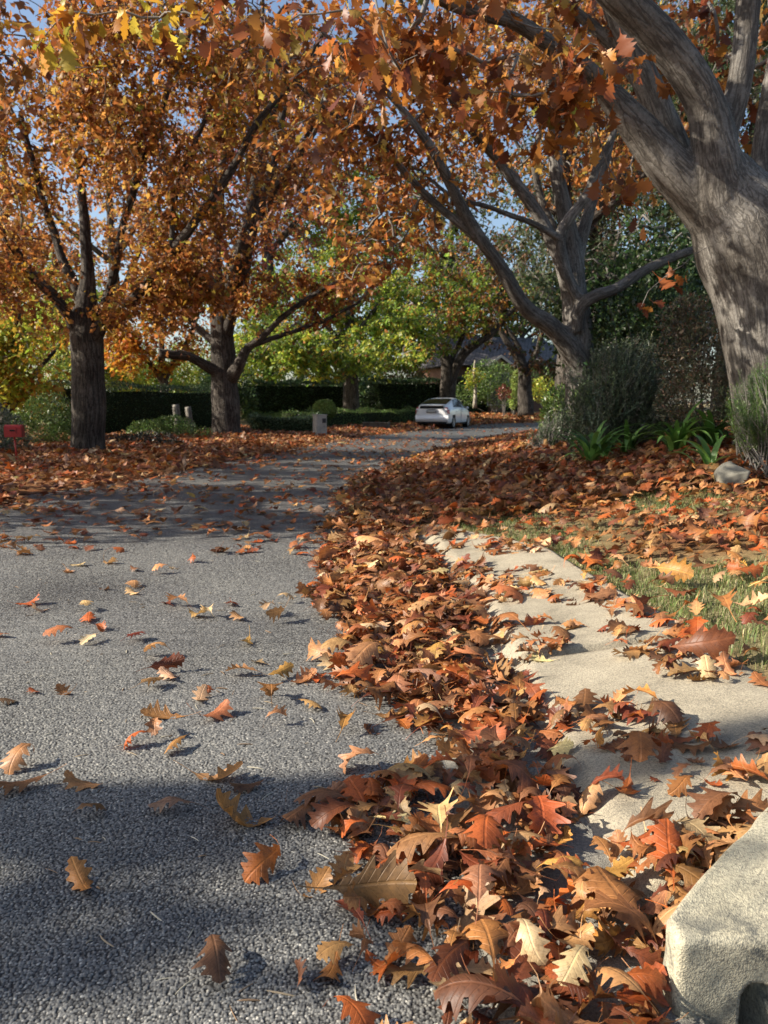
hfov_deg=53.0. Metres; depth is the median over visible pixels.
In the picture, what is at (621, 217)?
gum tree
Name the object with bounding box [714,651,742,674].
fallen leaf
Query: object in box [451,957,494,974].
fallen leaf
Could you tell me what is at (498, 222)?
sky
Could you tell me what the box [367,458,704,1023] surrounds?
gutter
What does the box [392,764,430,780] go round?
fallen leaf
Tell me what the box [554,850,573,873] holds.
fallen leaf
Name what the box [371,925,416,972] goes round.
fallen leaf
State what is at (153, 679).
fallen leaf
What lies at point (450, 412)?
parked car
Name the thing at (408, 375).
garden shrub
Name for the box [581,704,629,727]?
fallen leaf
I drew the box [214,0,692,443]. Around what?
oak tree
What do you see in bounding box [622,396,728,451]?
strappy plant
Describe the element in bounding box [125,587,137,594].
fallen leaf
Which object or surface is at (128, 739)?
fallen leaf
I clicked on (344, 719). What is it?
fallen leaf
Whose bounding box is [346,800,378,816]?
fallen leaf
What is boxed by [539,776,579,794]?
fallen leaf
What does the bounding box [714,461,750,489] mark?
rock
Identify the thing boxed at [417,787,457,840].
fallen leaf
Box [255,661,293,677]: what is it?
fallen leaf
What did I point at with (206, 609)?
fallen leaf
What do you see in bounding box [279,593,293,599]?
fallen leaf
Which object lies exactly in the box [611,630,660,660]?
fallen leaf
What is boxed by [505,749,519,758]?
fallen leaf
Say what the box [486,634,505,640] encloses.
fallen leaf
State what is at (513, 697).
fallen leaf
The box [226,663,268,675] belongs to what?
fallen leaf
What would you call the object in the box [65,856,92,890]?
fallen leaf
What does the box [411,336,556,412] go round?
house
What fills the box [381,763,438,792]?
fallen leaf
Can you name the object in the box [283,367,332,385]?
garden shrub
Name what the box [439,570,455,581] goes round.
fallen leaf
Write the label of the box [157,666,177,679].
fallen leaf
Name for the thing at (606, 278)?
evergreen tree
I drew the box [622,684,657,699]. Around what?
fallen leaf
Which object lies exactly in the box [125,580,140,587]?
fallen leaf
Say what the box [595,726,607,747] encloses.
fallen leaf
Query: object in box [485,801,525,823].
fallen leaf
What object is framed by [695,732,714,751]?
fallen leaf
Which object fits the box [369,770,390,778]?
fallen leaf
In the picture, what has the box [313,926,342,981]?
fallen leaf
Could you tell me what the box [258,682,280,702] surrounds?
fallen leaf
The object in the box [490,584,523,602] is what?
fallen leaf
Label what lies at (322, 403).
round bush
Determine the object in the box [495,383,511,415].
red shrub
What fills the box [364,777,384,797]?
fallen leaf
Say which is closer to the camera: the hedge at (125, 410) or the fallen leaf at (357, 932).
the fallen leaf at (357, 932)
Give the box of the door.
[21,424,24,436]
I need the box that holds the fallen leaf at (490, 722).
[481,716,500,727]
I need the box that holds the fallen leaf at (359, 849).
[348,841,370,863]
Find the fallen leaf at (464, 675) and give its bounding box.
[445,661,494,683]
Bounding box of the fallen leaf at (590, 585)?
[576,580,599,600]
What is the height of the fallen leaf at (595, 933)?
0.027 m
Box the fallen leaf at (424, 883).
[408,869,432,902]
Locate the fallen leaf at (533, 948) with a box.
[500,918,549,964]
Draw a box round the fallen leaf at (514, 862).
[503,846,556,880]
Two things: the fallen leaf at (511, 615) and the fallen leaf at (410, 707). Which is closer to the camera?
the fallen leaf at (410, 707)
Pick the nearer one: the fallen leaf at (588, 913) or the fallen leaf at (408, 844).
the fallen leaf at (588, 913)
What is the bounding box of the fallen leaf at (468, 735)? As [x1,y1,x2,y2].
[447,722,505,743]
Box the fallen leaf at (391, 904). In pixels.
[371,898,408,923]
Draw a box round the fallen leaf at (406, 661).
[390,656,416,673]
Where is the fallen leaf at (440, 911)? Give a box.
[433,905,461,926]
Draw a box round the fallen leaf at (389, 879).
[299,850,416,917]
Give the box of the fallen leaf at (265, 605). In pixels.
[258,599,275,609]
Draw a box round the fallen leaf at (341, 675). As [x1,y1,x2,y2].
[316,671,354,678]
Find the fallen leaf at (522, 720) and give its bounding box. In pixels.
[492,705,529,732]
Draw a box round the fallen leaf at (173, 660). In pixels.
[136,652,184,671]
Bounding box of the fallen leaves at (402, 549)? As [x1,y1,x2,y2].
[0,411,767,1023]
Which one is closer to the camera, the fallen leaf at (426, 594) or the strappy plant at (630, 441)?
the fallen leaf at (426, 594)
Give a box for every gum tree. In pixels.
[490,0,743,319]
[523,192,693,350]
[624,0,767,417]
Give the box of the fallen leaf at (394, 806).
[378,802,406,816]
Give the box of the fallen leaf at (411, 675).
[408,666,432,680]
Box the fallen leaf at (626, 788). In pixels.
[615,758,640,793]
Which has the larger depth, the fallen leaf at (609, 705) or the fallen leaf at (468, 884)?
the fallen leaf at (609, 705)
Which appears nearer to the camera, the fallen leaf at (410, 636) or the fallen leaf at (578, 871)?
the fallen leaf at (578, 871)
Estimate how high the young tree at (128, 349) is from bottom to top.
7.886 m
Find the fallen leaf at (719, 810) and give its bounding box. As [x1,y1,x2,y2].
[709,795,736,821]
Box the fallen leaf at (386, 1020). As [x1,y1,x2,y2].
[380,1014,397,1023]
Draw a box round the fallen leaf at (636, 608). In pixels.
[619,603,654,616]
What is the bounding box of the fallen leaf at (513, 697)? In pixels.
[488,689,522,703]
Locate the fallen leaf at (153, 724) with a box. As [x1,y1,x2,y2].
[144,716,162,734]
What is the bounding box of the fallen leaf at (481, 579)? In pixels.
[476,570,487,585]
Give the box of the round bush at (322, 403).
[312,399,336,418]
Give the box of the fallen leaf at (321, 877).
[292,866,332,896]
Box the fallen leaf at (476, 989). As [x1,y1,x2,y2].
[434,973,524,1020]
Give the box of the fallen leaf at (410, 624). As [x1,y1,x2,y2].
[401,620,426,633]
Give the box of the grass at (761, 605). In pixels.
[453,474,767,680]
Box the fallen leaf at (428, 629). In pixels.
[422,628,447,637]
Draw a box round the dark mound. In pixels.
[106,429,183,445]
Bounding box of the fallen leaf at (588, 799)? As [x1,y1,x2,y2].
[575,780,613,815]
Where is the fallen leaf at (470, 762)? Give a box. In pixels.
[461,755,482,793]
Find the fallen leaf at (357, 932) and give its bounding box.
[349,918,373,971]
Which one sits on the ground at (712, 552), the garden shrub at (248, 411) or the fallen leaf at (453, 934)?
the garden shrub at (248, 411)
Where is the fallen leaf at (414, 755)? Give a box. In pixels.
[392,749,424,764]
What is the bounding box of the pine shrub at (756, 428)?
[724,354,767,477]
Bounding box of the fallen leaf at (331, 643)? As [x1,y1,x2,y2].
[320,637,354,652]
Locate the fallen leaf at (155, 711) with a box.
[140,699,200,718]
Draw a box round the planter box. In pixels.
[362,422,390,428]
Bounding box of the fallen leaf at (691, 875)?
[672,863,703,887]
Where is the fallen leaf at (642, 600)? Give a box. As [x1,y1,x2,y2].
[630,593,668,616]
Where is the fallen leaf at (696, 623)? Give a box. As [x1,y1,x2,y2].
[684,616,707,634]
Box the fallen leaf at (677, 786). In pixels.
[667,775,703,797]
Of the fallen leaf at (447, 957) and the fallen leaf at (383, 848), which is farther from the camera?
the fallen leaf at (383, 848)
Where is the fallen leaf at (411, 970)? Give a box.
[384,959,429,988]
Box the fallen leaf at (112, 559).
[103,555,116,563]
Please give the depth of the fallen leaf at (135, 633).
3.30 m
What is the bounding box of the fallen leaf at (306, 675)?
[283,666,316,682]
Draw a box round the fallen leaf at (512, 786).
[505,769,521,792]
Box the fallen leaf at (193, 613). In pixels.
[187,604,204,617]
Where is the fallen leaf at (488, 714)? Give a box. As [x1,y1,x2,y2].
[462,711,500,727]
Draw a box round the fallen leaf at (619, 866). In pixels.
[605,856,635,876]
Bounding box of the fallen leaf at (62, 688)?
[54,683,76,694]
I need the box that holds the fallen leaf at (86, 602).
[80,600,92,605]
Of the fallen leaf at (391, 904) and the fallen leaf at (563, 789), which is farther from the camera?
the fallen leaf at (563, 789)
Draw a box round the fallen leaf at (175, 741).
[164,733,189,753]
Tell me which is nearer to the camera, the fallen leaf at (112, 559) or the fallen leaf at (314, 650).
the fallen leaf at (314, 650)
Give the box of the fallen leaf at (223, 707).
[189,699,232,720]
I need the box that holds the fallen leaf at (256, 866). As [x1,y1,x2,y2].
[240,835,280,884]
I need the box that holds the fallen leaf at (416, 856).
[388,842,420,861]
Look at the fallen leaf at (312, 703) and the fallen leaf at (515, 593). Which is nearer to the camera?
the fallen leaf at (312, 703)
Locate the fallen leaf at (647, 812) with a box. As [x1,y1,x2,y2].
[618,797,673,840]
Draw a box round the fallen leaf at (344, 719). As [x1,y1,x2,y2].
[336,707,355,740]
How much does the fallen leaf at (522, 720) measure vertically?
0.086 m
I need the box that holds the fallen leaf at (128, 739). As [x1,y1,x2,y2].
[124,730,150,748]
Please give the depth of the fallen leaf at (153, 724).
2.33 m
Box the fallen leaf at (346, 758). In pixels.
[338,745,378,773]
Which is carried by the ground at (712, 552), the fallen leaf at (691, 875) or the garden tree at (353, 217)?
the garden tree at (353, 217)
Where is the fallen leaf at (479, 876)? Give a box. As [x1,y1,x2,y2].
[460,864,498,923]
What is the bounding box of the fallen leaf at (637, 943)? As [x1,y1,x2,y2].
[619,934,652,953]
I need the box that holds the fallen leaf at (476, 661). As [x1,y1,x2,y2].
[466,658,483,666]
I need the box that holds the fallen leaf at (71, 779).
[63,770,112,791]
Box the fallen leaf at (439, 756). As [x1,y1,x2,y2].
[428,750,460,764]
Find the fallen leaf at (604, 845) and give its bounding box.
[589,836,612,865]
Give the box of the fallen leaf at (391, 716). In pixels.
[372,710,409,726]
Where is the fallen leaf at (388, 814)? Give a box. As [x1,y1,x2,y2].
[372,811,401,823]
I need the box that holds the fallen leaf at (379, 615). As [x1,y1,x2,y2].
[374,611,400,622]
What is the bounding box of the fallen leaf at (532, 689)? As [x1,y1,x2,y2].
[519,679,544,705]
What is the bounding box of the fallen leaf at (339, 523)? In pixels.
[322,518,349,530]
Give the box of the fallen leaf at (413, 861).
[396,842,416,864]
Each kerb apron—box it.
[417,524,683,666]
[514,639,767,919]
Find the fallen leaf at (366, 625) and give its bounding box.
[347,623,381,633]
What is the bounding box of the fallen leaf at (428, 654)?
[410,647,439,661]
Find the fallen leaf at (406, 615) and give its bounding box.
[395,610,437,625]
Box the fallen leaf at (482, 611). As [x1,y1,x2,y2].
[463,605,489,620]
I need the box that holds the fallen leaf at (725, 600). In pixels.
[708,588,736,621]
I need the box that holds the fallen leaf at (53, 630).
[43,625,74,636]
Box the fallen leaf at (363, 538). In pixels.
[355,535,384,543]
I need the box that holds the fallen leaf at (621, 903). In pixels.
[577,889,658,955]
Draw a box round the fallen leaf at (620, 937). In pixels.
[600,926,634,948]
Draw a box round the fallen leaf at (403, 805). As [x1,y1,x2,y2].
[387,794,411,818]
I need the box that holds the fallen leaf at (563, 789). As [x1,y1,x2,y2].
[545,767,576,795]
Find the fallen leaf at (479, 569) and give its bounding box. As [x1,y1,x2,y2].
[467,567,489,574]
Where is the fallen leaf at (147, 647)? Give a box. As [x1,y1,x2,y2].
[143,642,170,651]
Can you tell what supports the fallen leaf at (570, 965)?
on the fallen leaves at (402, 549)
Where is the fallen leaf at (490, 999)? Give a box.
[460,953,497,1003]
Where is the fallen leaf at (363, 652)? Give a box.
[344,641,388,670]
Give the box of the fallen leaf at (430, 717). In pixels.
[405,714,452,739]
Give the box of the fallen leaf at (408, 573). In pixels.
[397,570,416,582]
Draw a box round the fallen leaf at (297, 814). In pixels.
[278,780,336,829]
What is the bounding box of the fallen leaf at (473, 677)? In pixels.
[456,666,481,683]
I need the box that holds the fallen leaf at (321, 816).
[307,797,358,830]
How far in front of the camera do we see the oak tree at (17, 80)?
8.87 m
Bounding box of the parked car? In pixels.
[415,397,469,428]
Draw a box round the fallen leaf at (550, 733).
[530,729,562,739]
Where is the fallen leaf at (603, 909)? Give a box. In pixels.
[597,907,610,914]
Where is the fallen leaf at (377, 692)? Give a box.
[355,670,403,710]
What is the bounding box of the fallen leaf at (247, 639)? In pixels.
[242,627,252,645]
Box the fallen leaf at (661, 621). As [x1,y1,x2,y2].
[649,618,685,627]
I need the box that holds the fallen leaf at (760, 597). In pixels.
[733,590,767,605]
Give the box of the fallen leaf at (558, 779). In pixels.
[549,774,574,793]
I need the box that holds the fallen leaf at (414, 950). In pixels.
[392,940,436,965]
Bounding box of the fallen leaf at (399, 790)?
[388,784,418,808]
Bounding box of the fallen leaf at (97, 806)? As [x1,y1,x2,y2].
[73,803,105,811]
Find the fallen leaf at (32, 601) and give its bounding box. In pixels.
[15,593,39,604]
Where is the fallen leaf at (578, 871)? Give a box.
[537,861,586,886]
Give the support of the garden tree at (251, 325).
on the ground at (712, 552)
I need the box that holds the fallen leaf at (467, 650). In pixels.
[445,645,491,660]
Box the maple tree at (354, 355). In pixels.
[234,235,452,411]
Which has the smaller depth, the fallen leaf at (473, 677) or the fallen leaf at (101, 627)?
the fallen leaf at (473, 677)
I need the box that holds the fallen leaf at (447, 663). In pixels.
[432,662,453,665]
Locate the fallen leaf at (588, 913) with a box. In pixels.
[551,897,599,923]
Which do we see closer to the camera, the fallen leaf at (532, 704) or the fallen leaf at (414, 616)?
the fallen leaf at (532, 704)
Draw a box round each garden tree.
[0,48,107,420]
[6,242,143,390]
[15,59,209,385]
[135,0,377,377]
[200,254,308,385]
[261,156,458,377]
[372,132,517,360]
[393,221,534,397]
[424,221,557,415]
[433,226,557,345]
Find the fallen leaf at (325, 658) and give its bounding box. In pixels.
[317,652,344,669]
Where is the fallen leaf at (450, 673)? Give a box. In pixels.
[429,669,461,680]
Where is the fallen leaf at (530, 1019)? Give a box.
[499,961,541,1023]
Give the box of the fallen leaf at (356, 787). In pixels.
[337,774,372,816]
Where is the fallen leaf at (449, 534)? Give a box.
[441,531,457,539]
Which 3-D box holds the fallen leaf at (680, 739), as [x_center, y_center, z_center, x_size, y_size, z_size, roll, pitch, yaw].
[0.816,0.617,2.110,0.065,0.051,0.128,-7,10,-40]
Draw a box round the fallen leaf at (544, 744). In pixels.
[533,736,558,760]
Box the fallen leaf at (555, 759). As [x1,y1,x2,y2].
[539,754,580,773]
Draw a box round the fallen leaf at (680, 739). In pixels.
[668,734,695,742]
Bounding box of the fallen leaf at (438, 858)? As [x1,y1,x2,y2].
[415,805,447,894]
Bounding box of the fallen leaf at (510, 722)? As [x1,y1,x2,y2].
[501,716,519,728]
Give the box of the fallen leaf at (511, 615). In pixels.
[491,612,528,630]
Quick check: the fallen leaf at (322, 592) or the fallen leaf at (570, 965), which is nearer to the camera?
the fallen leaf at (570, 965)
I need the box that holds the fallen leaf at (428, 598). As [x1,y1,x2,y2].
[420,596,442,606]
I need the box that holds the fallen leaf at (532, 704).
[516,697,543,723]
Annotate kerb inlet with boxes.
[663,807,767,1023]
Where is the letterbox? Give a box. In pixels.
[4,424,24,464]
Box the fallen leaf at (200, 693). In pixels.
[191,684,211,699]
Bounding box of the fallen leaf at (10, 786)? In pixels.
[0,763,66,794]
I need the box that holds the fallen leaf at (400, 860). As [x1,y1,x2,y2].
[375,858,402,868]
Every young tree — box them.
[0,293,71,437]
[104,244,209,392]
[461,360,490,407]
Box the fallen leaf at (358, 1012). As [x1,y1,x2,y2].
[324,995,380,1023]
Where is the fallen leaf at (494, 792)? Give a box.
[479,790,504,803]
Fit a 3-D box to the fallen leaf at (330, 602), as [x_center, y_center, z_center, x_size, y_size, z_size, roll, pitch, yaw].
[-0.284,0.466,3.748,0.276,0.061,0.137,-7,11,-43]
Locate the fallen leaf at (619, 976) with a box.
[596,967,658,1012]
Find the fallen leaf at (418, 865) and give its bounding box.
[408,859,450,880]
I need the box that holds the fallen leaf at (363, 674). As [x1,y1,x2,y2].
[328,661,372,689]
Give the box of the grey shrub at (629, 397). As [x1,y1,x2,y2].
[546,328,689,462]
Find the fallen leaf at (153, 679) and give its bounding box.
[130,677,162,688]
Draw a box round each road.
[0,422,543,665]
[0,543,496,1023]
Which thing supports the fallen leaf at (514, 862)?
on the fallen leaves at (402, 549)
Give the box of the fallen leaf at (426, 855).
[420,839,462,862]
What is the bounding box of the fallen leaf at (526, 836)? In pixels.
[513,831,554,847]
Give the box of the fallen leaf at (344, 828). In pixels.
[340,815,373,837]
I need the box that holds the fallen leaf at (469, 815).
[455,807,478,825]
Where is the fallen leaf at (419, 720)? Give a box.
[412,711,440,725]
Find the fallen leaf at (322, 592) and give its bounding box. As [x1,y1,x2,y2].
[311,586,334,599]
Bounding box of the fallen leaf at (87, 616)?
[80,611,94,621]
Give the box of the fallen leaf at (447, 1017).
[437,1001,460,1023]
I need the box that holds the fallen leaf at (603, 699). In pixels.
[600,692,637,704]
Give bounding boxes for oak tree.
[0,0,72,163]
[0,0,326,452]
[0,198,80,365]
[11,0,767,453]
[99,0,450,434]
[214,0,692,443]
[414,0,715,414]
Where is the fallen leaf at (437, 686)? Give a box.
[409,679,442,694]
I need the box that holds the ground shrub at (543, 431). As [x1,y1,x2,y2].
[524,408,580,452]
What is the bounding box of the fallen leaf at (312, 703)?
[300,699,322,708]
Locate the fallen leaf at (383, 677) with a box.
[370,673,388,681]
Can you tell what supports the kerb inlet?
on the ground at (712, 552)
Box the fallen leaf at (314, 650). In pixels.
[306,638,345,665]
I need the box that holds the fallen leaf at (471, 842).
[447,827,483,852]
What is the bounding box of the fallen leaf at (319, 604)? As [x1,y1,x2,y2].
[310,597,328,611]
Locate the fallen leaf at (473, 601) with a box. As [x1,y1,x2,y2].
[457,597,485,614]
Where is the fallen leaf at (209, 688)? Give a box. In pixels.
[207,685,213,693]
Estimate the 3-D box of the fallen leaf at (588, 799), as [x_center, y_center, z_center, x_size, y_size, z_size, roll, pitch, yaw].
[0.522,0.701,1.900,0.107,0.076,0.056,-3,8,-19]
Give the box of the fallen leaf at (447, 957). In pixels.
[423,939,469,981]
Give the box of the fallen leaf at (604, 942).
[594,918,620,959]
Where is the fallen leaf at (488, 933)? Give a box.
[460,919,508,980]
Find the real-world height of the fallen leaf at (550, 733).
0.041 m
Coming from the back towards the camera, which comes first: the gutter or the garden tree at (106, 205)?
the garden tree at (106, 205)
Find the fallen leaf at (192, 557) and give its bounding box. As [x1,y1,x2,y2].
[189,554,195,562]
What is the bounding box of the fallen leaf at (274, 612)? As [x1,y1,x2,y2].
[266,597,289,622]
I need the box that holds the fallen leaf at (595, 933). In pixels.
[592,921,643,943]
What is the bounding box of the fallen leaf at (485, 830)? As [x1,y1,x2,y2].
[463,814,506,848]
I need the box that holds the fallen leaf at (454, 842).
[438,838,466,856]
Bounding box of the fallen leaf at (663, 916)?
[651,902,679,937]
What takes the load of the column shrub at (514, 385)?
on the ground at (712, 552)
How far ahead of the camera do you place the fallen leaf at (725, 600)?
3.00 m
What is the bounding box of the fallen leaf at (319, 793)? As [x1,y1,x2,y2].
[293,788,354,806]
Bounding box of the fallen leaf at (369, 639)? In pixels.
[363,638,379,650]
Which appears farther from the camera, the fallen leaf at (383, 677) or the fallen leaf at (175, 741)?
the fallen leaf at (383, 677)
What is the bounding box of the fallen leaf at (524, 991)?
[511,980,533,1007]
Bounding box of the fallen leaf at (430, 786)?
[408,780,458,797]
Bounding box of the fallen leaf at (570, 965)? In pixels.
[552,944,591,986]
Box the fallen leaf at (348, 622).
[329,618,354,633]
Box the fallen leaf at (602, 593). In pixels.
[579,587,617,602]
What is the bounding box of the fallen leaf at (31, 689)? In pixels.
[26,687,39,692]
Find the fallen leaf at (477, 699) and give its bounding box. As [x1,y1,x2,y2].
[463,687,490,727]
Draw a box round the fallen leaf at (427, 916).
[401,893,446,952]
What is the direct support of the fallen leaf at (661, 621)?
on the kerb apron at (592, 617)
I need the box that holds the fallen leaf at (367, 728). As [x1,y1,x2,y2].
[363,723,384,734]
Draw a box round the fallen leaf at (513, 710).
[506,703,523,720]
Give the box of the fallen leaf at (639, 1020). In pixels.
[603,1015,659,1023]
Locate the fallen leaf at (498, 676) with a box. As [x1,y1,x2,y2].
[490,660,512,682]
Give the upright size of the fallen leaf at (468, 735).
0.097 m
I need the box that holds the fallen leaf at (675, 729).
[662,717,690,738]
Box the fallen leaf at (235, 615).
[229,610,243,619]
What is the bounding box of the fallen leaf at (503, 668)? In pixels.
[482,657,510,677]
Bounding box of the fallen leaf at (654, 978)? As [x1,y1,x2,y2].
[605,965,666,999]
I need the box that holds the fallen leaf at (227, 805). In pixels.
[216,788,287,826]
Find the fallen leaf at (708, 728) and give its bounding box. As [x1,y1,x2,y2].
[691,721,720,741]
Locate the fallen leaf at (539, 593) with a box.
[529,588,550,598]
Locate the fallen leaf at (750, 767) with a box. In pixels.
[731,754,767,779]
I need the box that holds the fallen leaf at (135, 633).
[121,631,145,640]
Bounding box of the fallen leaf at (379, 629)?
[355,622,384,633]
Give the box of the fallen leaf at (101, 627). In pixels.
[94,620,106,631]
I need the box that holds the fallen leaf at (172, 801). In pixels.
[148,796,209,812]
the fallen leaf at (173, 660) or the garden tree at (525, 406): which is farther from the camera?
the garden tree at (525, 406)
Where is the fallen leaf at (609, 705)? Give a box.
[592,700,621,717]
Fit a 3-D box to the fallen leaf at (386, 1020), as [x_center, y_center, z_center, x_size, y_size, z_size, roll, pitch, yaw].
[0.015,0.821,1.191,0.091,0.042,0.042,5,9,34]
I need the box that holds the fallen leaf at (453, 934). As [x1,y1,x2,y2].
[443,929,463,944]
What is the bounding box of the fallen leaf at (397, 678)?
[387,673,412,696]
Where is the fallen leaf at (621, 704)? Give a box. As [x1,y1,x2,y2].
[607,701,635,716]
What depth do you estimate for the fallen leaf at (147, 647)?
3.10 m
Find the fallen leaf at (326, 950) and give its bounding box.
[316,941,354,963]
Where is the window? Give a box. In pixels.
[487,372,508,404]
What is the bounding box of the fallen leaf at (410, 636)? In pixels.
[403,629,433,641]
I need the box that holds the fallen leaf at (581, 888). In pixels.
[571,878,590,899]
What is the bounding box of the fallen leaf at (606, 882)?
[569,866,646,946]
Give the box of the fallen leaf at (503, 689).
[493,684,517,695]
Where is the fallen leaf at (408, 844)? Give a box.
[386,832,465,863]
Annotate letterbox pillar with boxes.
[312,414,326,435]
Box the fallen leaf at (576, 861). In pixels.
[538,855,582,866]
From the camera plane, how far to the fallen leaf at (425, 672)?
2.71 m
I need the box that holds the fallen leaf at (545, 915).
[529,908,552,937]
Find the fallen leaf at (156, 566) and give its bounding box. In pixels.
[152,563,168,570]
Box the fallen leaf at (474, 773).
[462,770,482,794]
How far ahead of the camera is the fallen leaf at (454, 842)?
1.65 m
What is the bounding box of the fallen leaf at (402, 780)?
[380,775,417,796]
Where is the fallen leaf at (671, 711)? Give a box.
[643,700,683,723]
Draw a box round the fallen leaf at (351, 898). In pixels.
[343,881,379,911]
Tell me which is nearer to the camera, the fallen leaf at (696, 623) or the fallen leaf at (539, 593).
the fallen leaf at (696, 623)
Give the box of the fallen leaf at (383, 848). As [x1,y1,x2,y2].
[372,843,389,857]
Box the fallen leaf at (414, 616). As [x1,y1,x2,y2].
[401,610,433,629]
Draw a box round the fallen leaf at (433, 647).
[426,642,446,657]
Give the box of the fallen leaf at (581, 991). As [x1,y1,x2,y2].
[558,981,594,1007]
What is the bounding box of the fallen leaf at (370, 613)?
[365,610,393,621]
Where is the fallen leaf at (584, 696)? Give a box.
[572,688,600,706]
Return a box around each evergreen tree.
[512,194,719,419]
[553,205,675,380]
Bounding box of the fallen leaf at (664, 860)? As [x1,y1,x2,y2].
[655,853,683,870]
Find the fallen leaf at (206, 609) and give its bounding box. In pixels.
[200,603,217,620]
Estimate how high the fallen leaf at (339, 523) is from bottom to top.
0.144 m
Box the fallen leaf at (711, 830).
[690,823,719,833]
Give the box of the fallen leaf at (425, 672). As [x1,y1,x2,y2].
[391,668,452,681]
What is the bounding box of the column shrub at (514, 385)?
[508,369,517,414]
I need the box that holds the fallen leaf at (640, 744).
[617,731,661,761]
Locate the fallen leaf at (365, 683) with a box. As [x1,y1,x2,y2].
[353,680,374,690]
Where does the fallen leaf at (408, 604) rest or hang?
on the fallen leaves at (402, 549)
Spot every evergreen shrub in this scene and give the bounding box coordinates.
[538,377,607,431]
[578,267,716,411]
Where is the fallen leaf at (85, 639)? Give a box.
[79,633,95,644]
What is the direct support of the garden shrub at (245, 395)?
on the ground at (712, 552)
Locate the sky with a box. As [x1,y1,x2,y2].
[0,0,752,403]
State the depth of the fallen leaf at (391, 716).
2.45 m
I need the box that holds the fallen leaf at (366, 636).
[361,634,377,640]
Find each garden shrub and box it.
[0,402,31,452]
[8,390,70,443]
[13,340,70,426]
[105,361,157,391]
[109,342,196,392]
[126,357,191,392]
[126,413,212,436]
[158,335,210,382]
[169,353,210,392]
[193,369,260,414]
[238,359,284,409]
[240,408,281,421]
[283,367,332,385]
[312,366,386,412]
[332,367,397,406]
[364,356,429,400]
[456,356,552,412]
[532,376,554,410]
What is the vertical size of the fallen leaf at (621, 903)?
0.121 m
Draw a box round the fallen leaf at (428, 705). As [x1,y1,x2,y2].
[415,703,443,722]
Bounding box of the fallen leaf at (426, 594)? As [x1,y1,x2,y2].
[418,592,445,600]
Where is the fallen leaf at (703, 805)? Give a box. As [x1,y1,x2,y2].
[686,787,742,818]
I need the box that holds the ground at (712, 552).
[0,404,767,925]
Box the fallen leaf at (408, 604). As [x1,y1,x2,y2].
[400,602,421,615]
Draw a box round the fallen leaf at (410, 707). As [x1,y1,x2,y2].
[392,701,415,728]
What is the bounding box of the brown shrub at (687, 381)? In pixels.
[649,291,734,443]
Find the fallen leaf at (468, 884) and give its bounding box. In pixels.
[431,879,490,900]
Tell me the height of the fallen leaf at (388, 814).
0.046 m
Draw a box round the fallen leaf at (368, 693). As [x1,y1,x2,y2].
[351,683,400,706]
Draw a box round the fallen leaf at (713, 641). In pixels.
[665,624,735,662]
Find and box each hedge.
[42,379,211,432]
[241,378,342,416]
[247,411,319,433]
[279,406,415,425]
[364,376,440,412]
[456,376,516,411]
[713,348,731,419]
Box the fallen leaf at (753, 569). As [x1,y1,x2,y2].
[730,564,763,578]
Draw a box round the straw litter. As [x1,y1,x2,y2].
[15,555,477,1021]
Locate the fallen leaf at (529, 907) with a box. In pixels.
[513,901,537,926]
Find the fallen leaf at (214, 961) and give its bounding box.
[191,934,231,983]
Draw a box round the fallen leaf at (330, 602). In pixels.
[301,597,347,611]
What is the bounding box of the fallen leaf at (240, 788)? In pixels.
[229,769,273,794]
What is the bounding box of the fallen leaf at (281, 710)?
[266,705,287,716]
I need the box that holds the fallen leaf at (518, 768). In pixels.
[479,759,536,795]
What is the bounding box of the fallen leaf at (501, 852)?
[485,847,528,867]
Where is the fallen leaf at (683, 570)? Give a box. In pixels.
[648,555,693,581]
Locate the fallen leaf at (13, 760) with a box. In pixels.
[0,743,33,774]
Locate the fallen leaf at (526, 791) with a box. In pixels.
[519,787,542,801]
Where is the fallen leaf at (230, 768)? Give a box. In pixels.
[174,760,242,780]
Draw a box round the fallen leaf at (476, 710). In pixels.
[458,706,506,730]
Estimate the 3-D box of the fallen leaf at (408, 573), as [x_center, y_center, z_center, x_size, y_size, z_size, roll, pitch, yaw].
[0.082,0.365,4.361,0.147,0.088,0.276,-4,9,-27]
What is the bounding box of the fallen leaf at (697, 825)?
[676,817,720,847]
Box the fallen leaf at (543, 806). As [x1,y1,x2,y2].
[526,795,570,835]
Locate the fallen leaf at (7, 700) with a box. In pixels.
[0,698,15,704]
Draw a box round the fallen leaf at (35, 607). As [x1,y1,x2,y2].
[32,604,46,612]
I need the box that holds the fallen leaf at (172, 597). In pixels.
[165,592,191,607]
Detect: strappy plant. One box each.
[546,419,646,460]
[612,419,667,453]
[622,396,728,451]
[664,405,734,446]
[664,434,736,469]
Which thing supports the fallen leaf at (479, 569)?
on the kerb apron at (592, 617)
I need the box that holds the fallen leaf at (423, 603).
[408,600,438,612]
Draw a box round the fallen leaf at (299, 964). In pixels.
[295,957,306,984]
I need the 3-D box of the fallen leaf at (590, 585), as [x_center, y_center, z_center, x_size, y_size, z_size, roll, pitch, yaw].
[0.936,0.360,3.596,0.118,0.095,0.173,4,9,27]
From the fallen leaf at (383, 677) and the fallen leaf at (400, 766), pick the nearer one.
the fallen leaf at (400, 766)
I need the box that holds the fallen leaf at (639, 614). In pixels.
[630,607,653,617]
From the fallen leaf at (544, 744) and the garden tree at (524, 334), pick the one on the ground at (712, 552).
the garden tree at (524, 334)
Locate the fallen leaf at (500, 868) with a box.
[488,829,516,883]
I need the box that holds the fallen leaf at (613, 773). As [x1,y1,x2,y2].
[591,763,624,783]
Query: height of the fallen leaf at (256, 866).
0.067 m
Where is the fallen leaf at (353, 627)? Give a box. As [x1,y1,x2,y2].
[345,623,369,634]

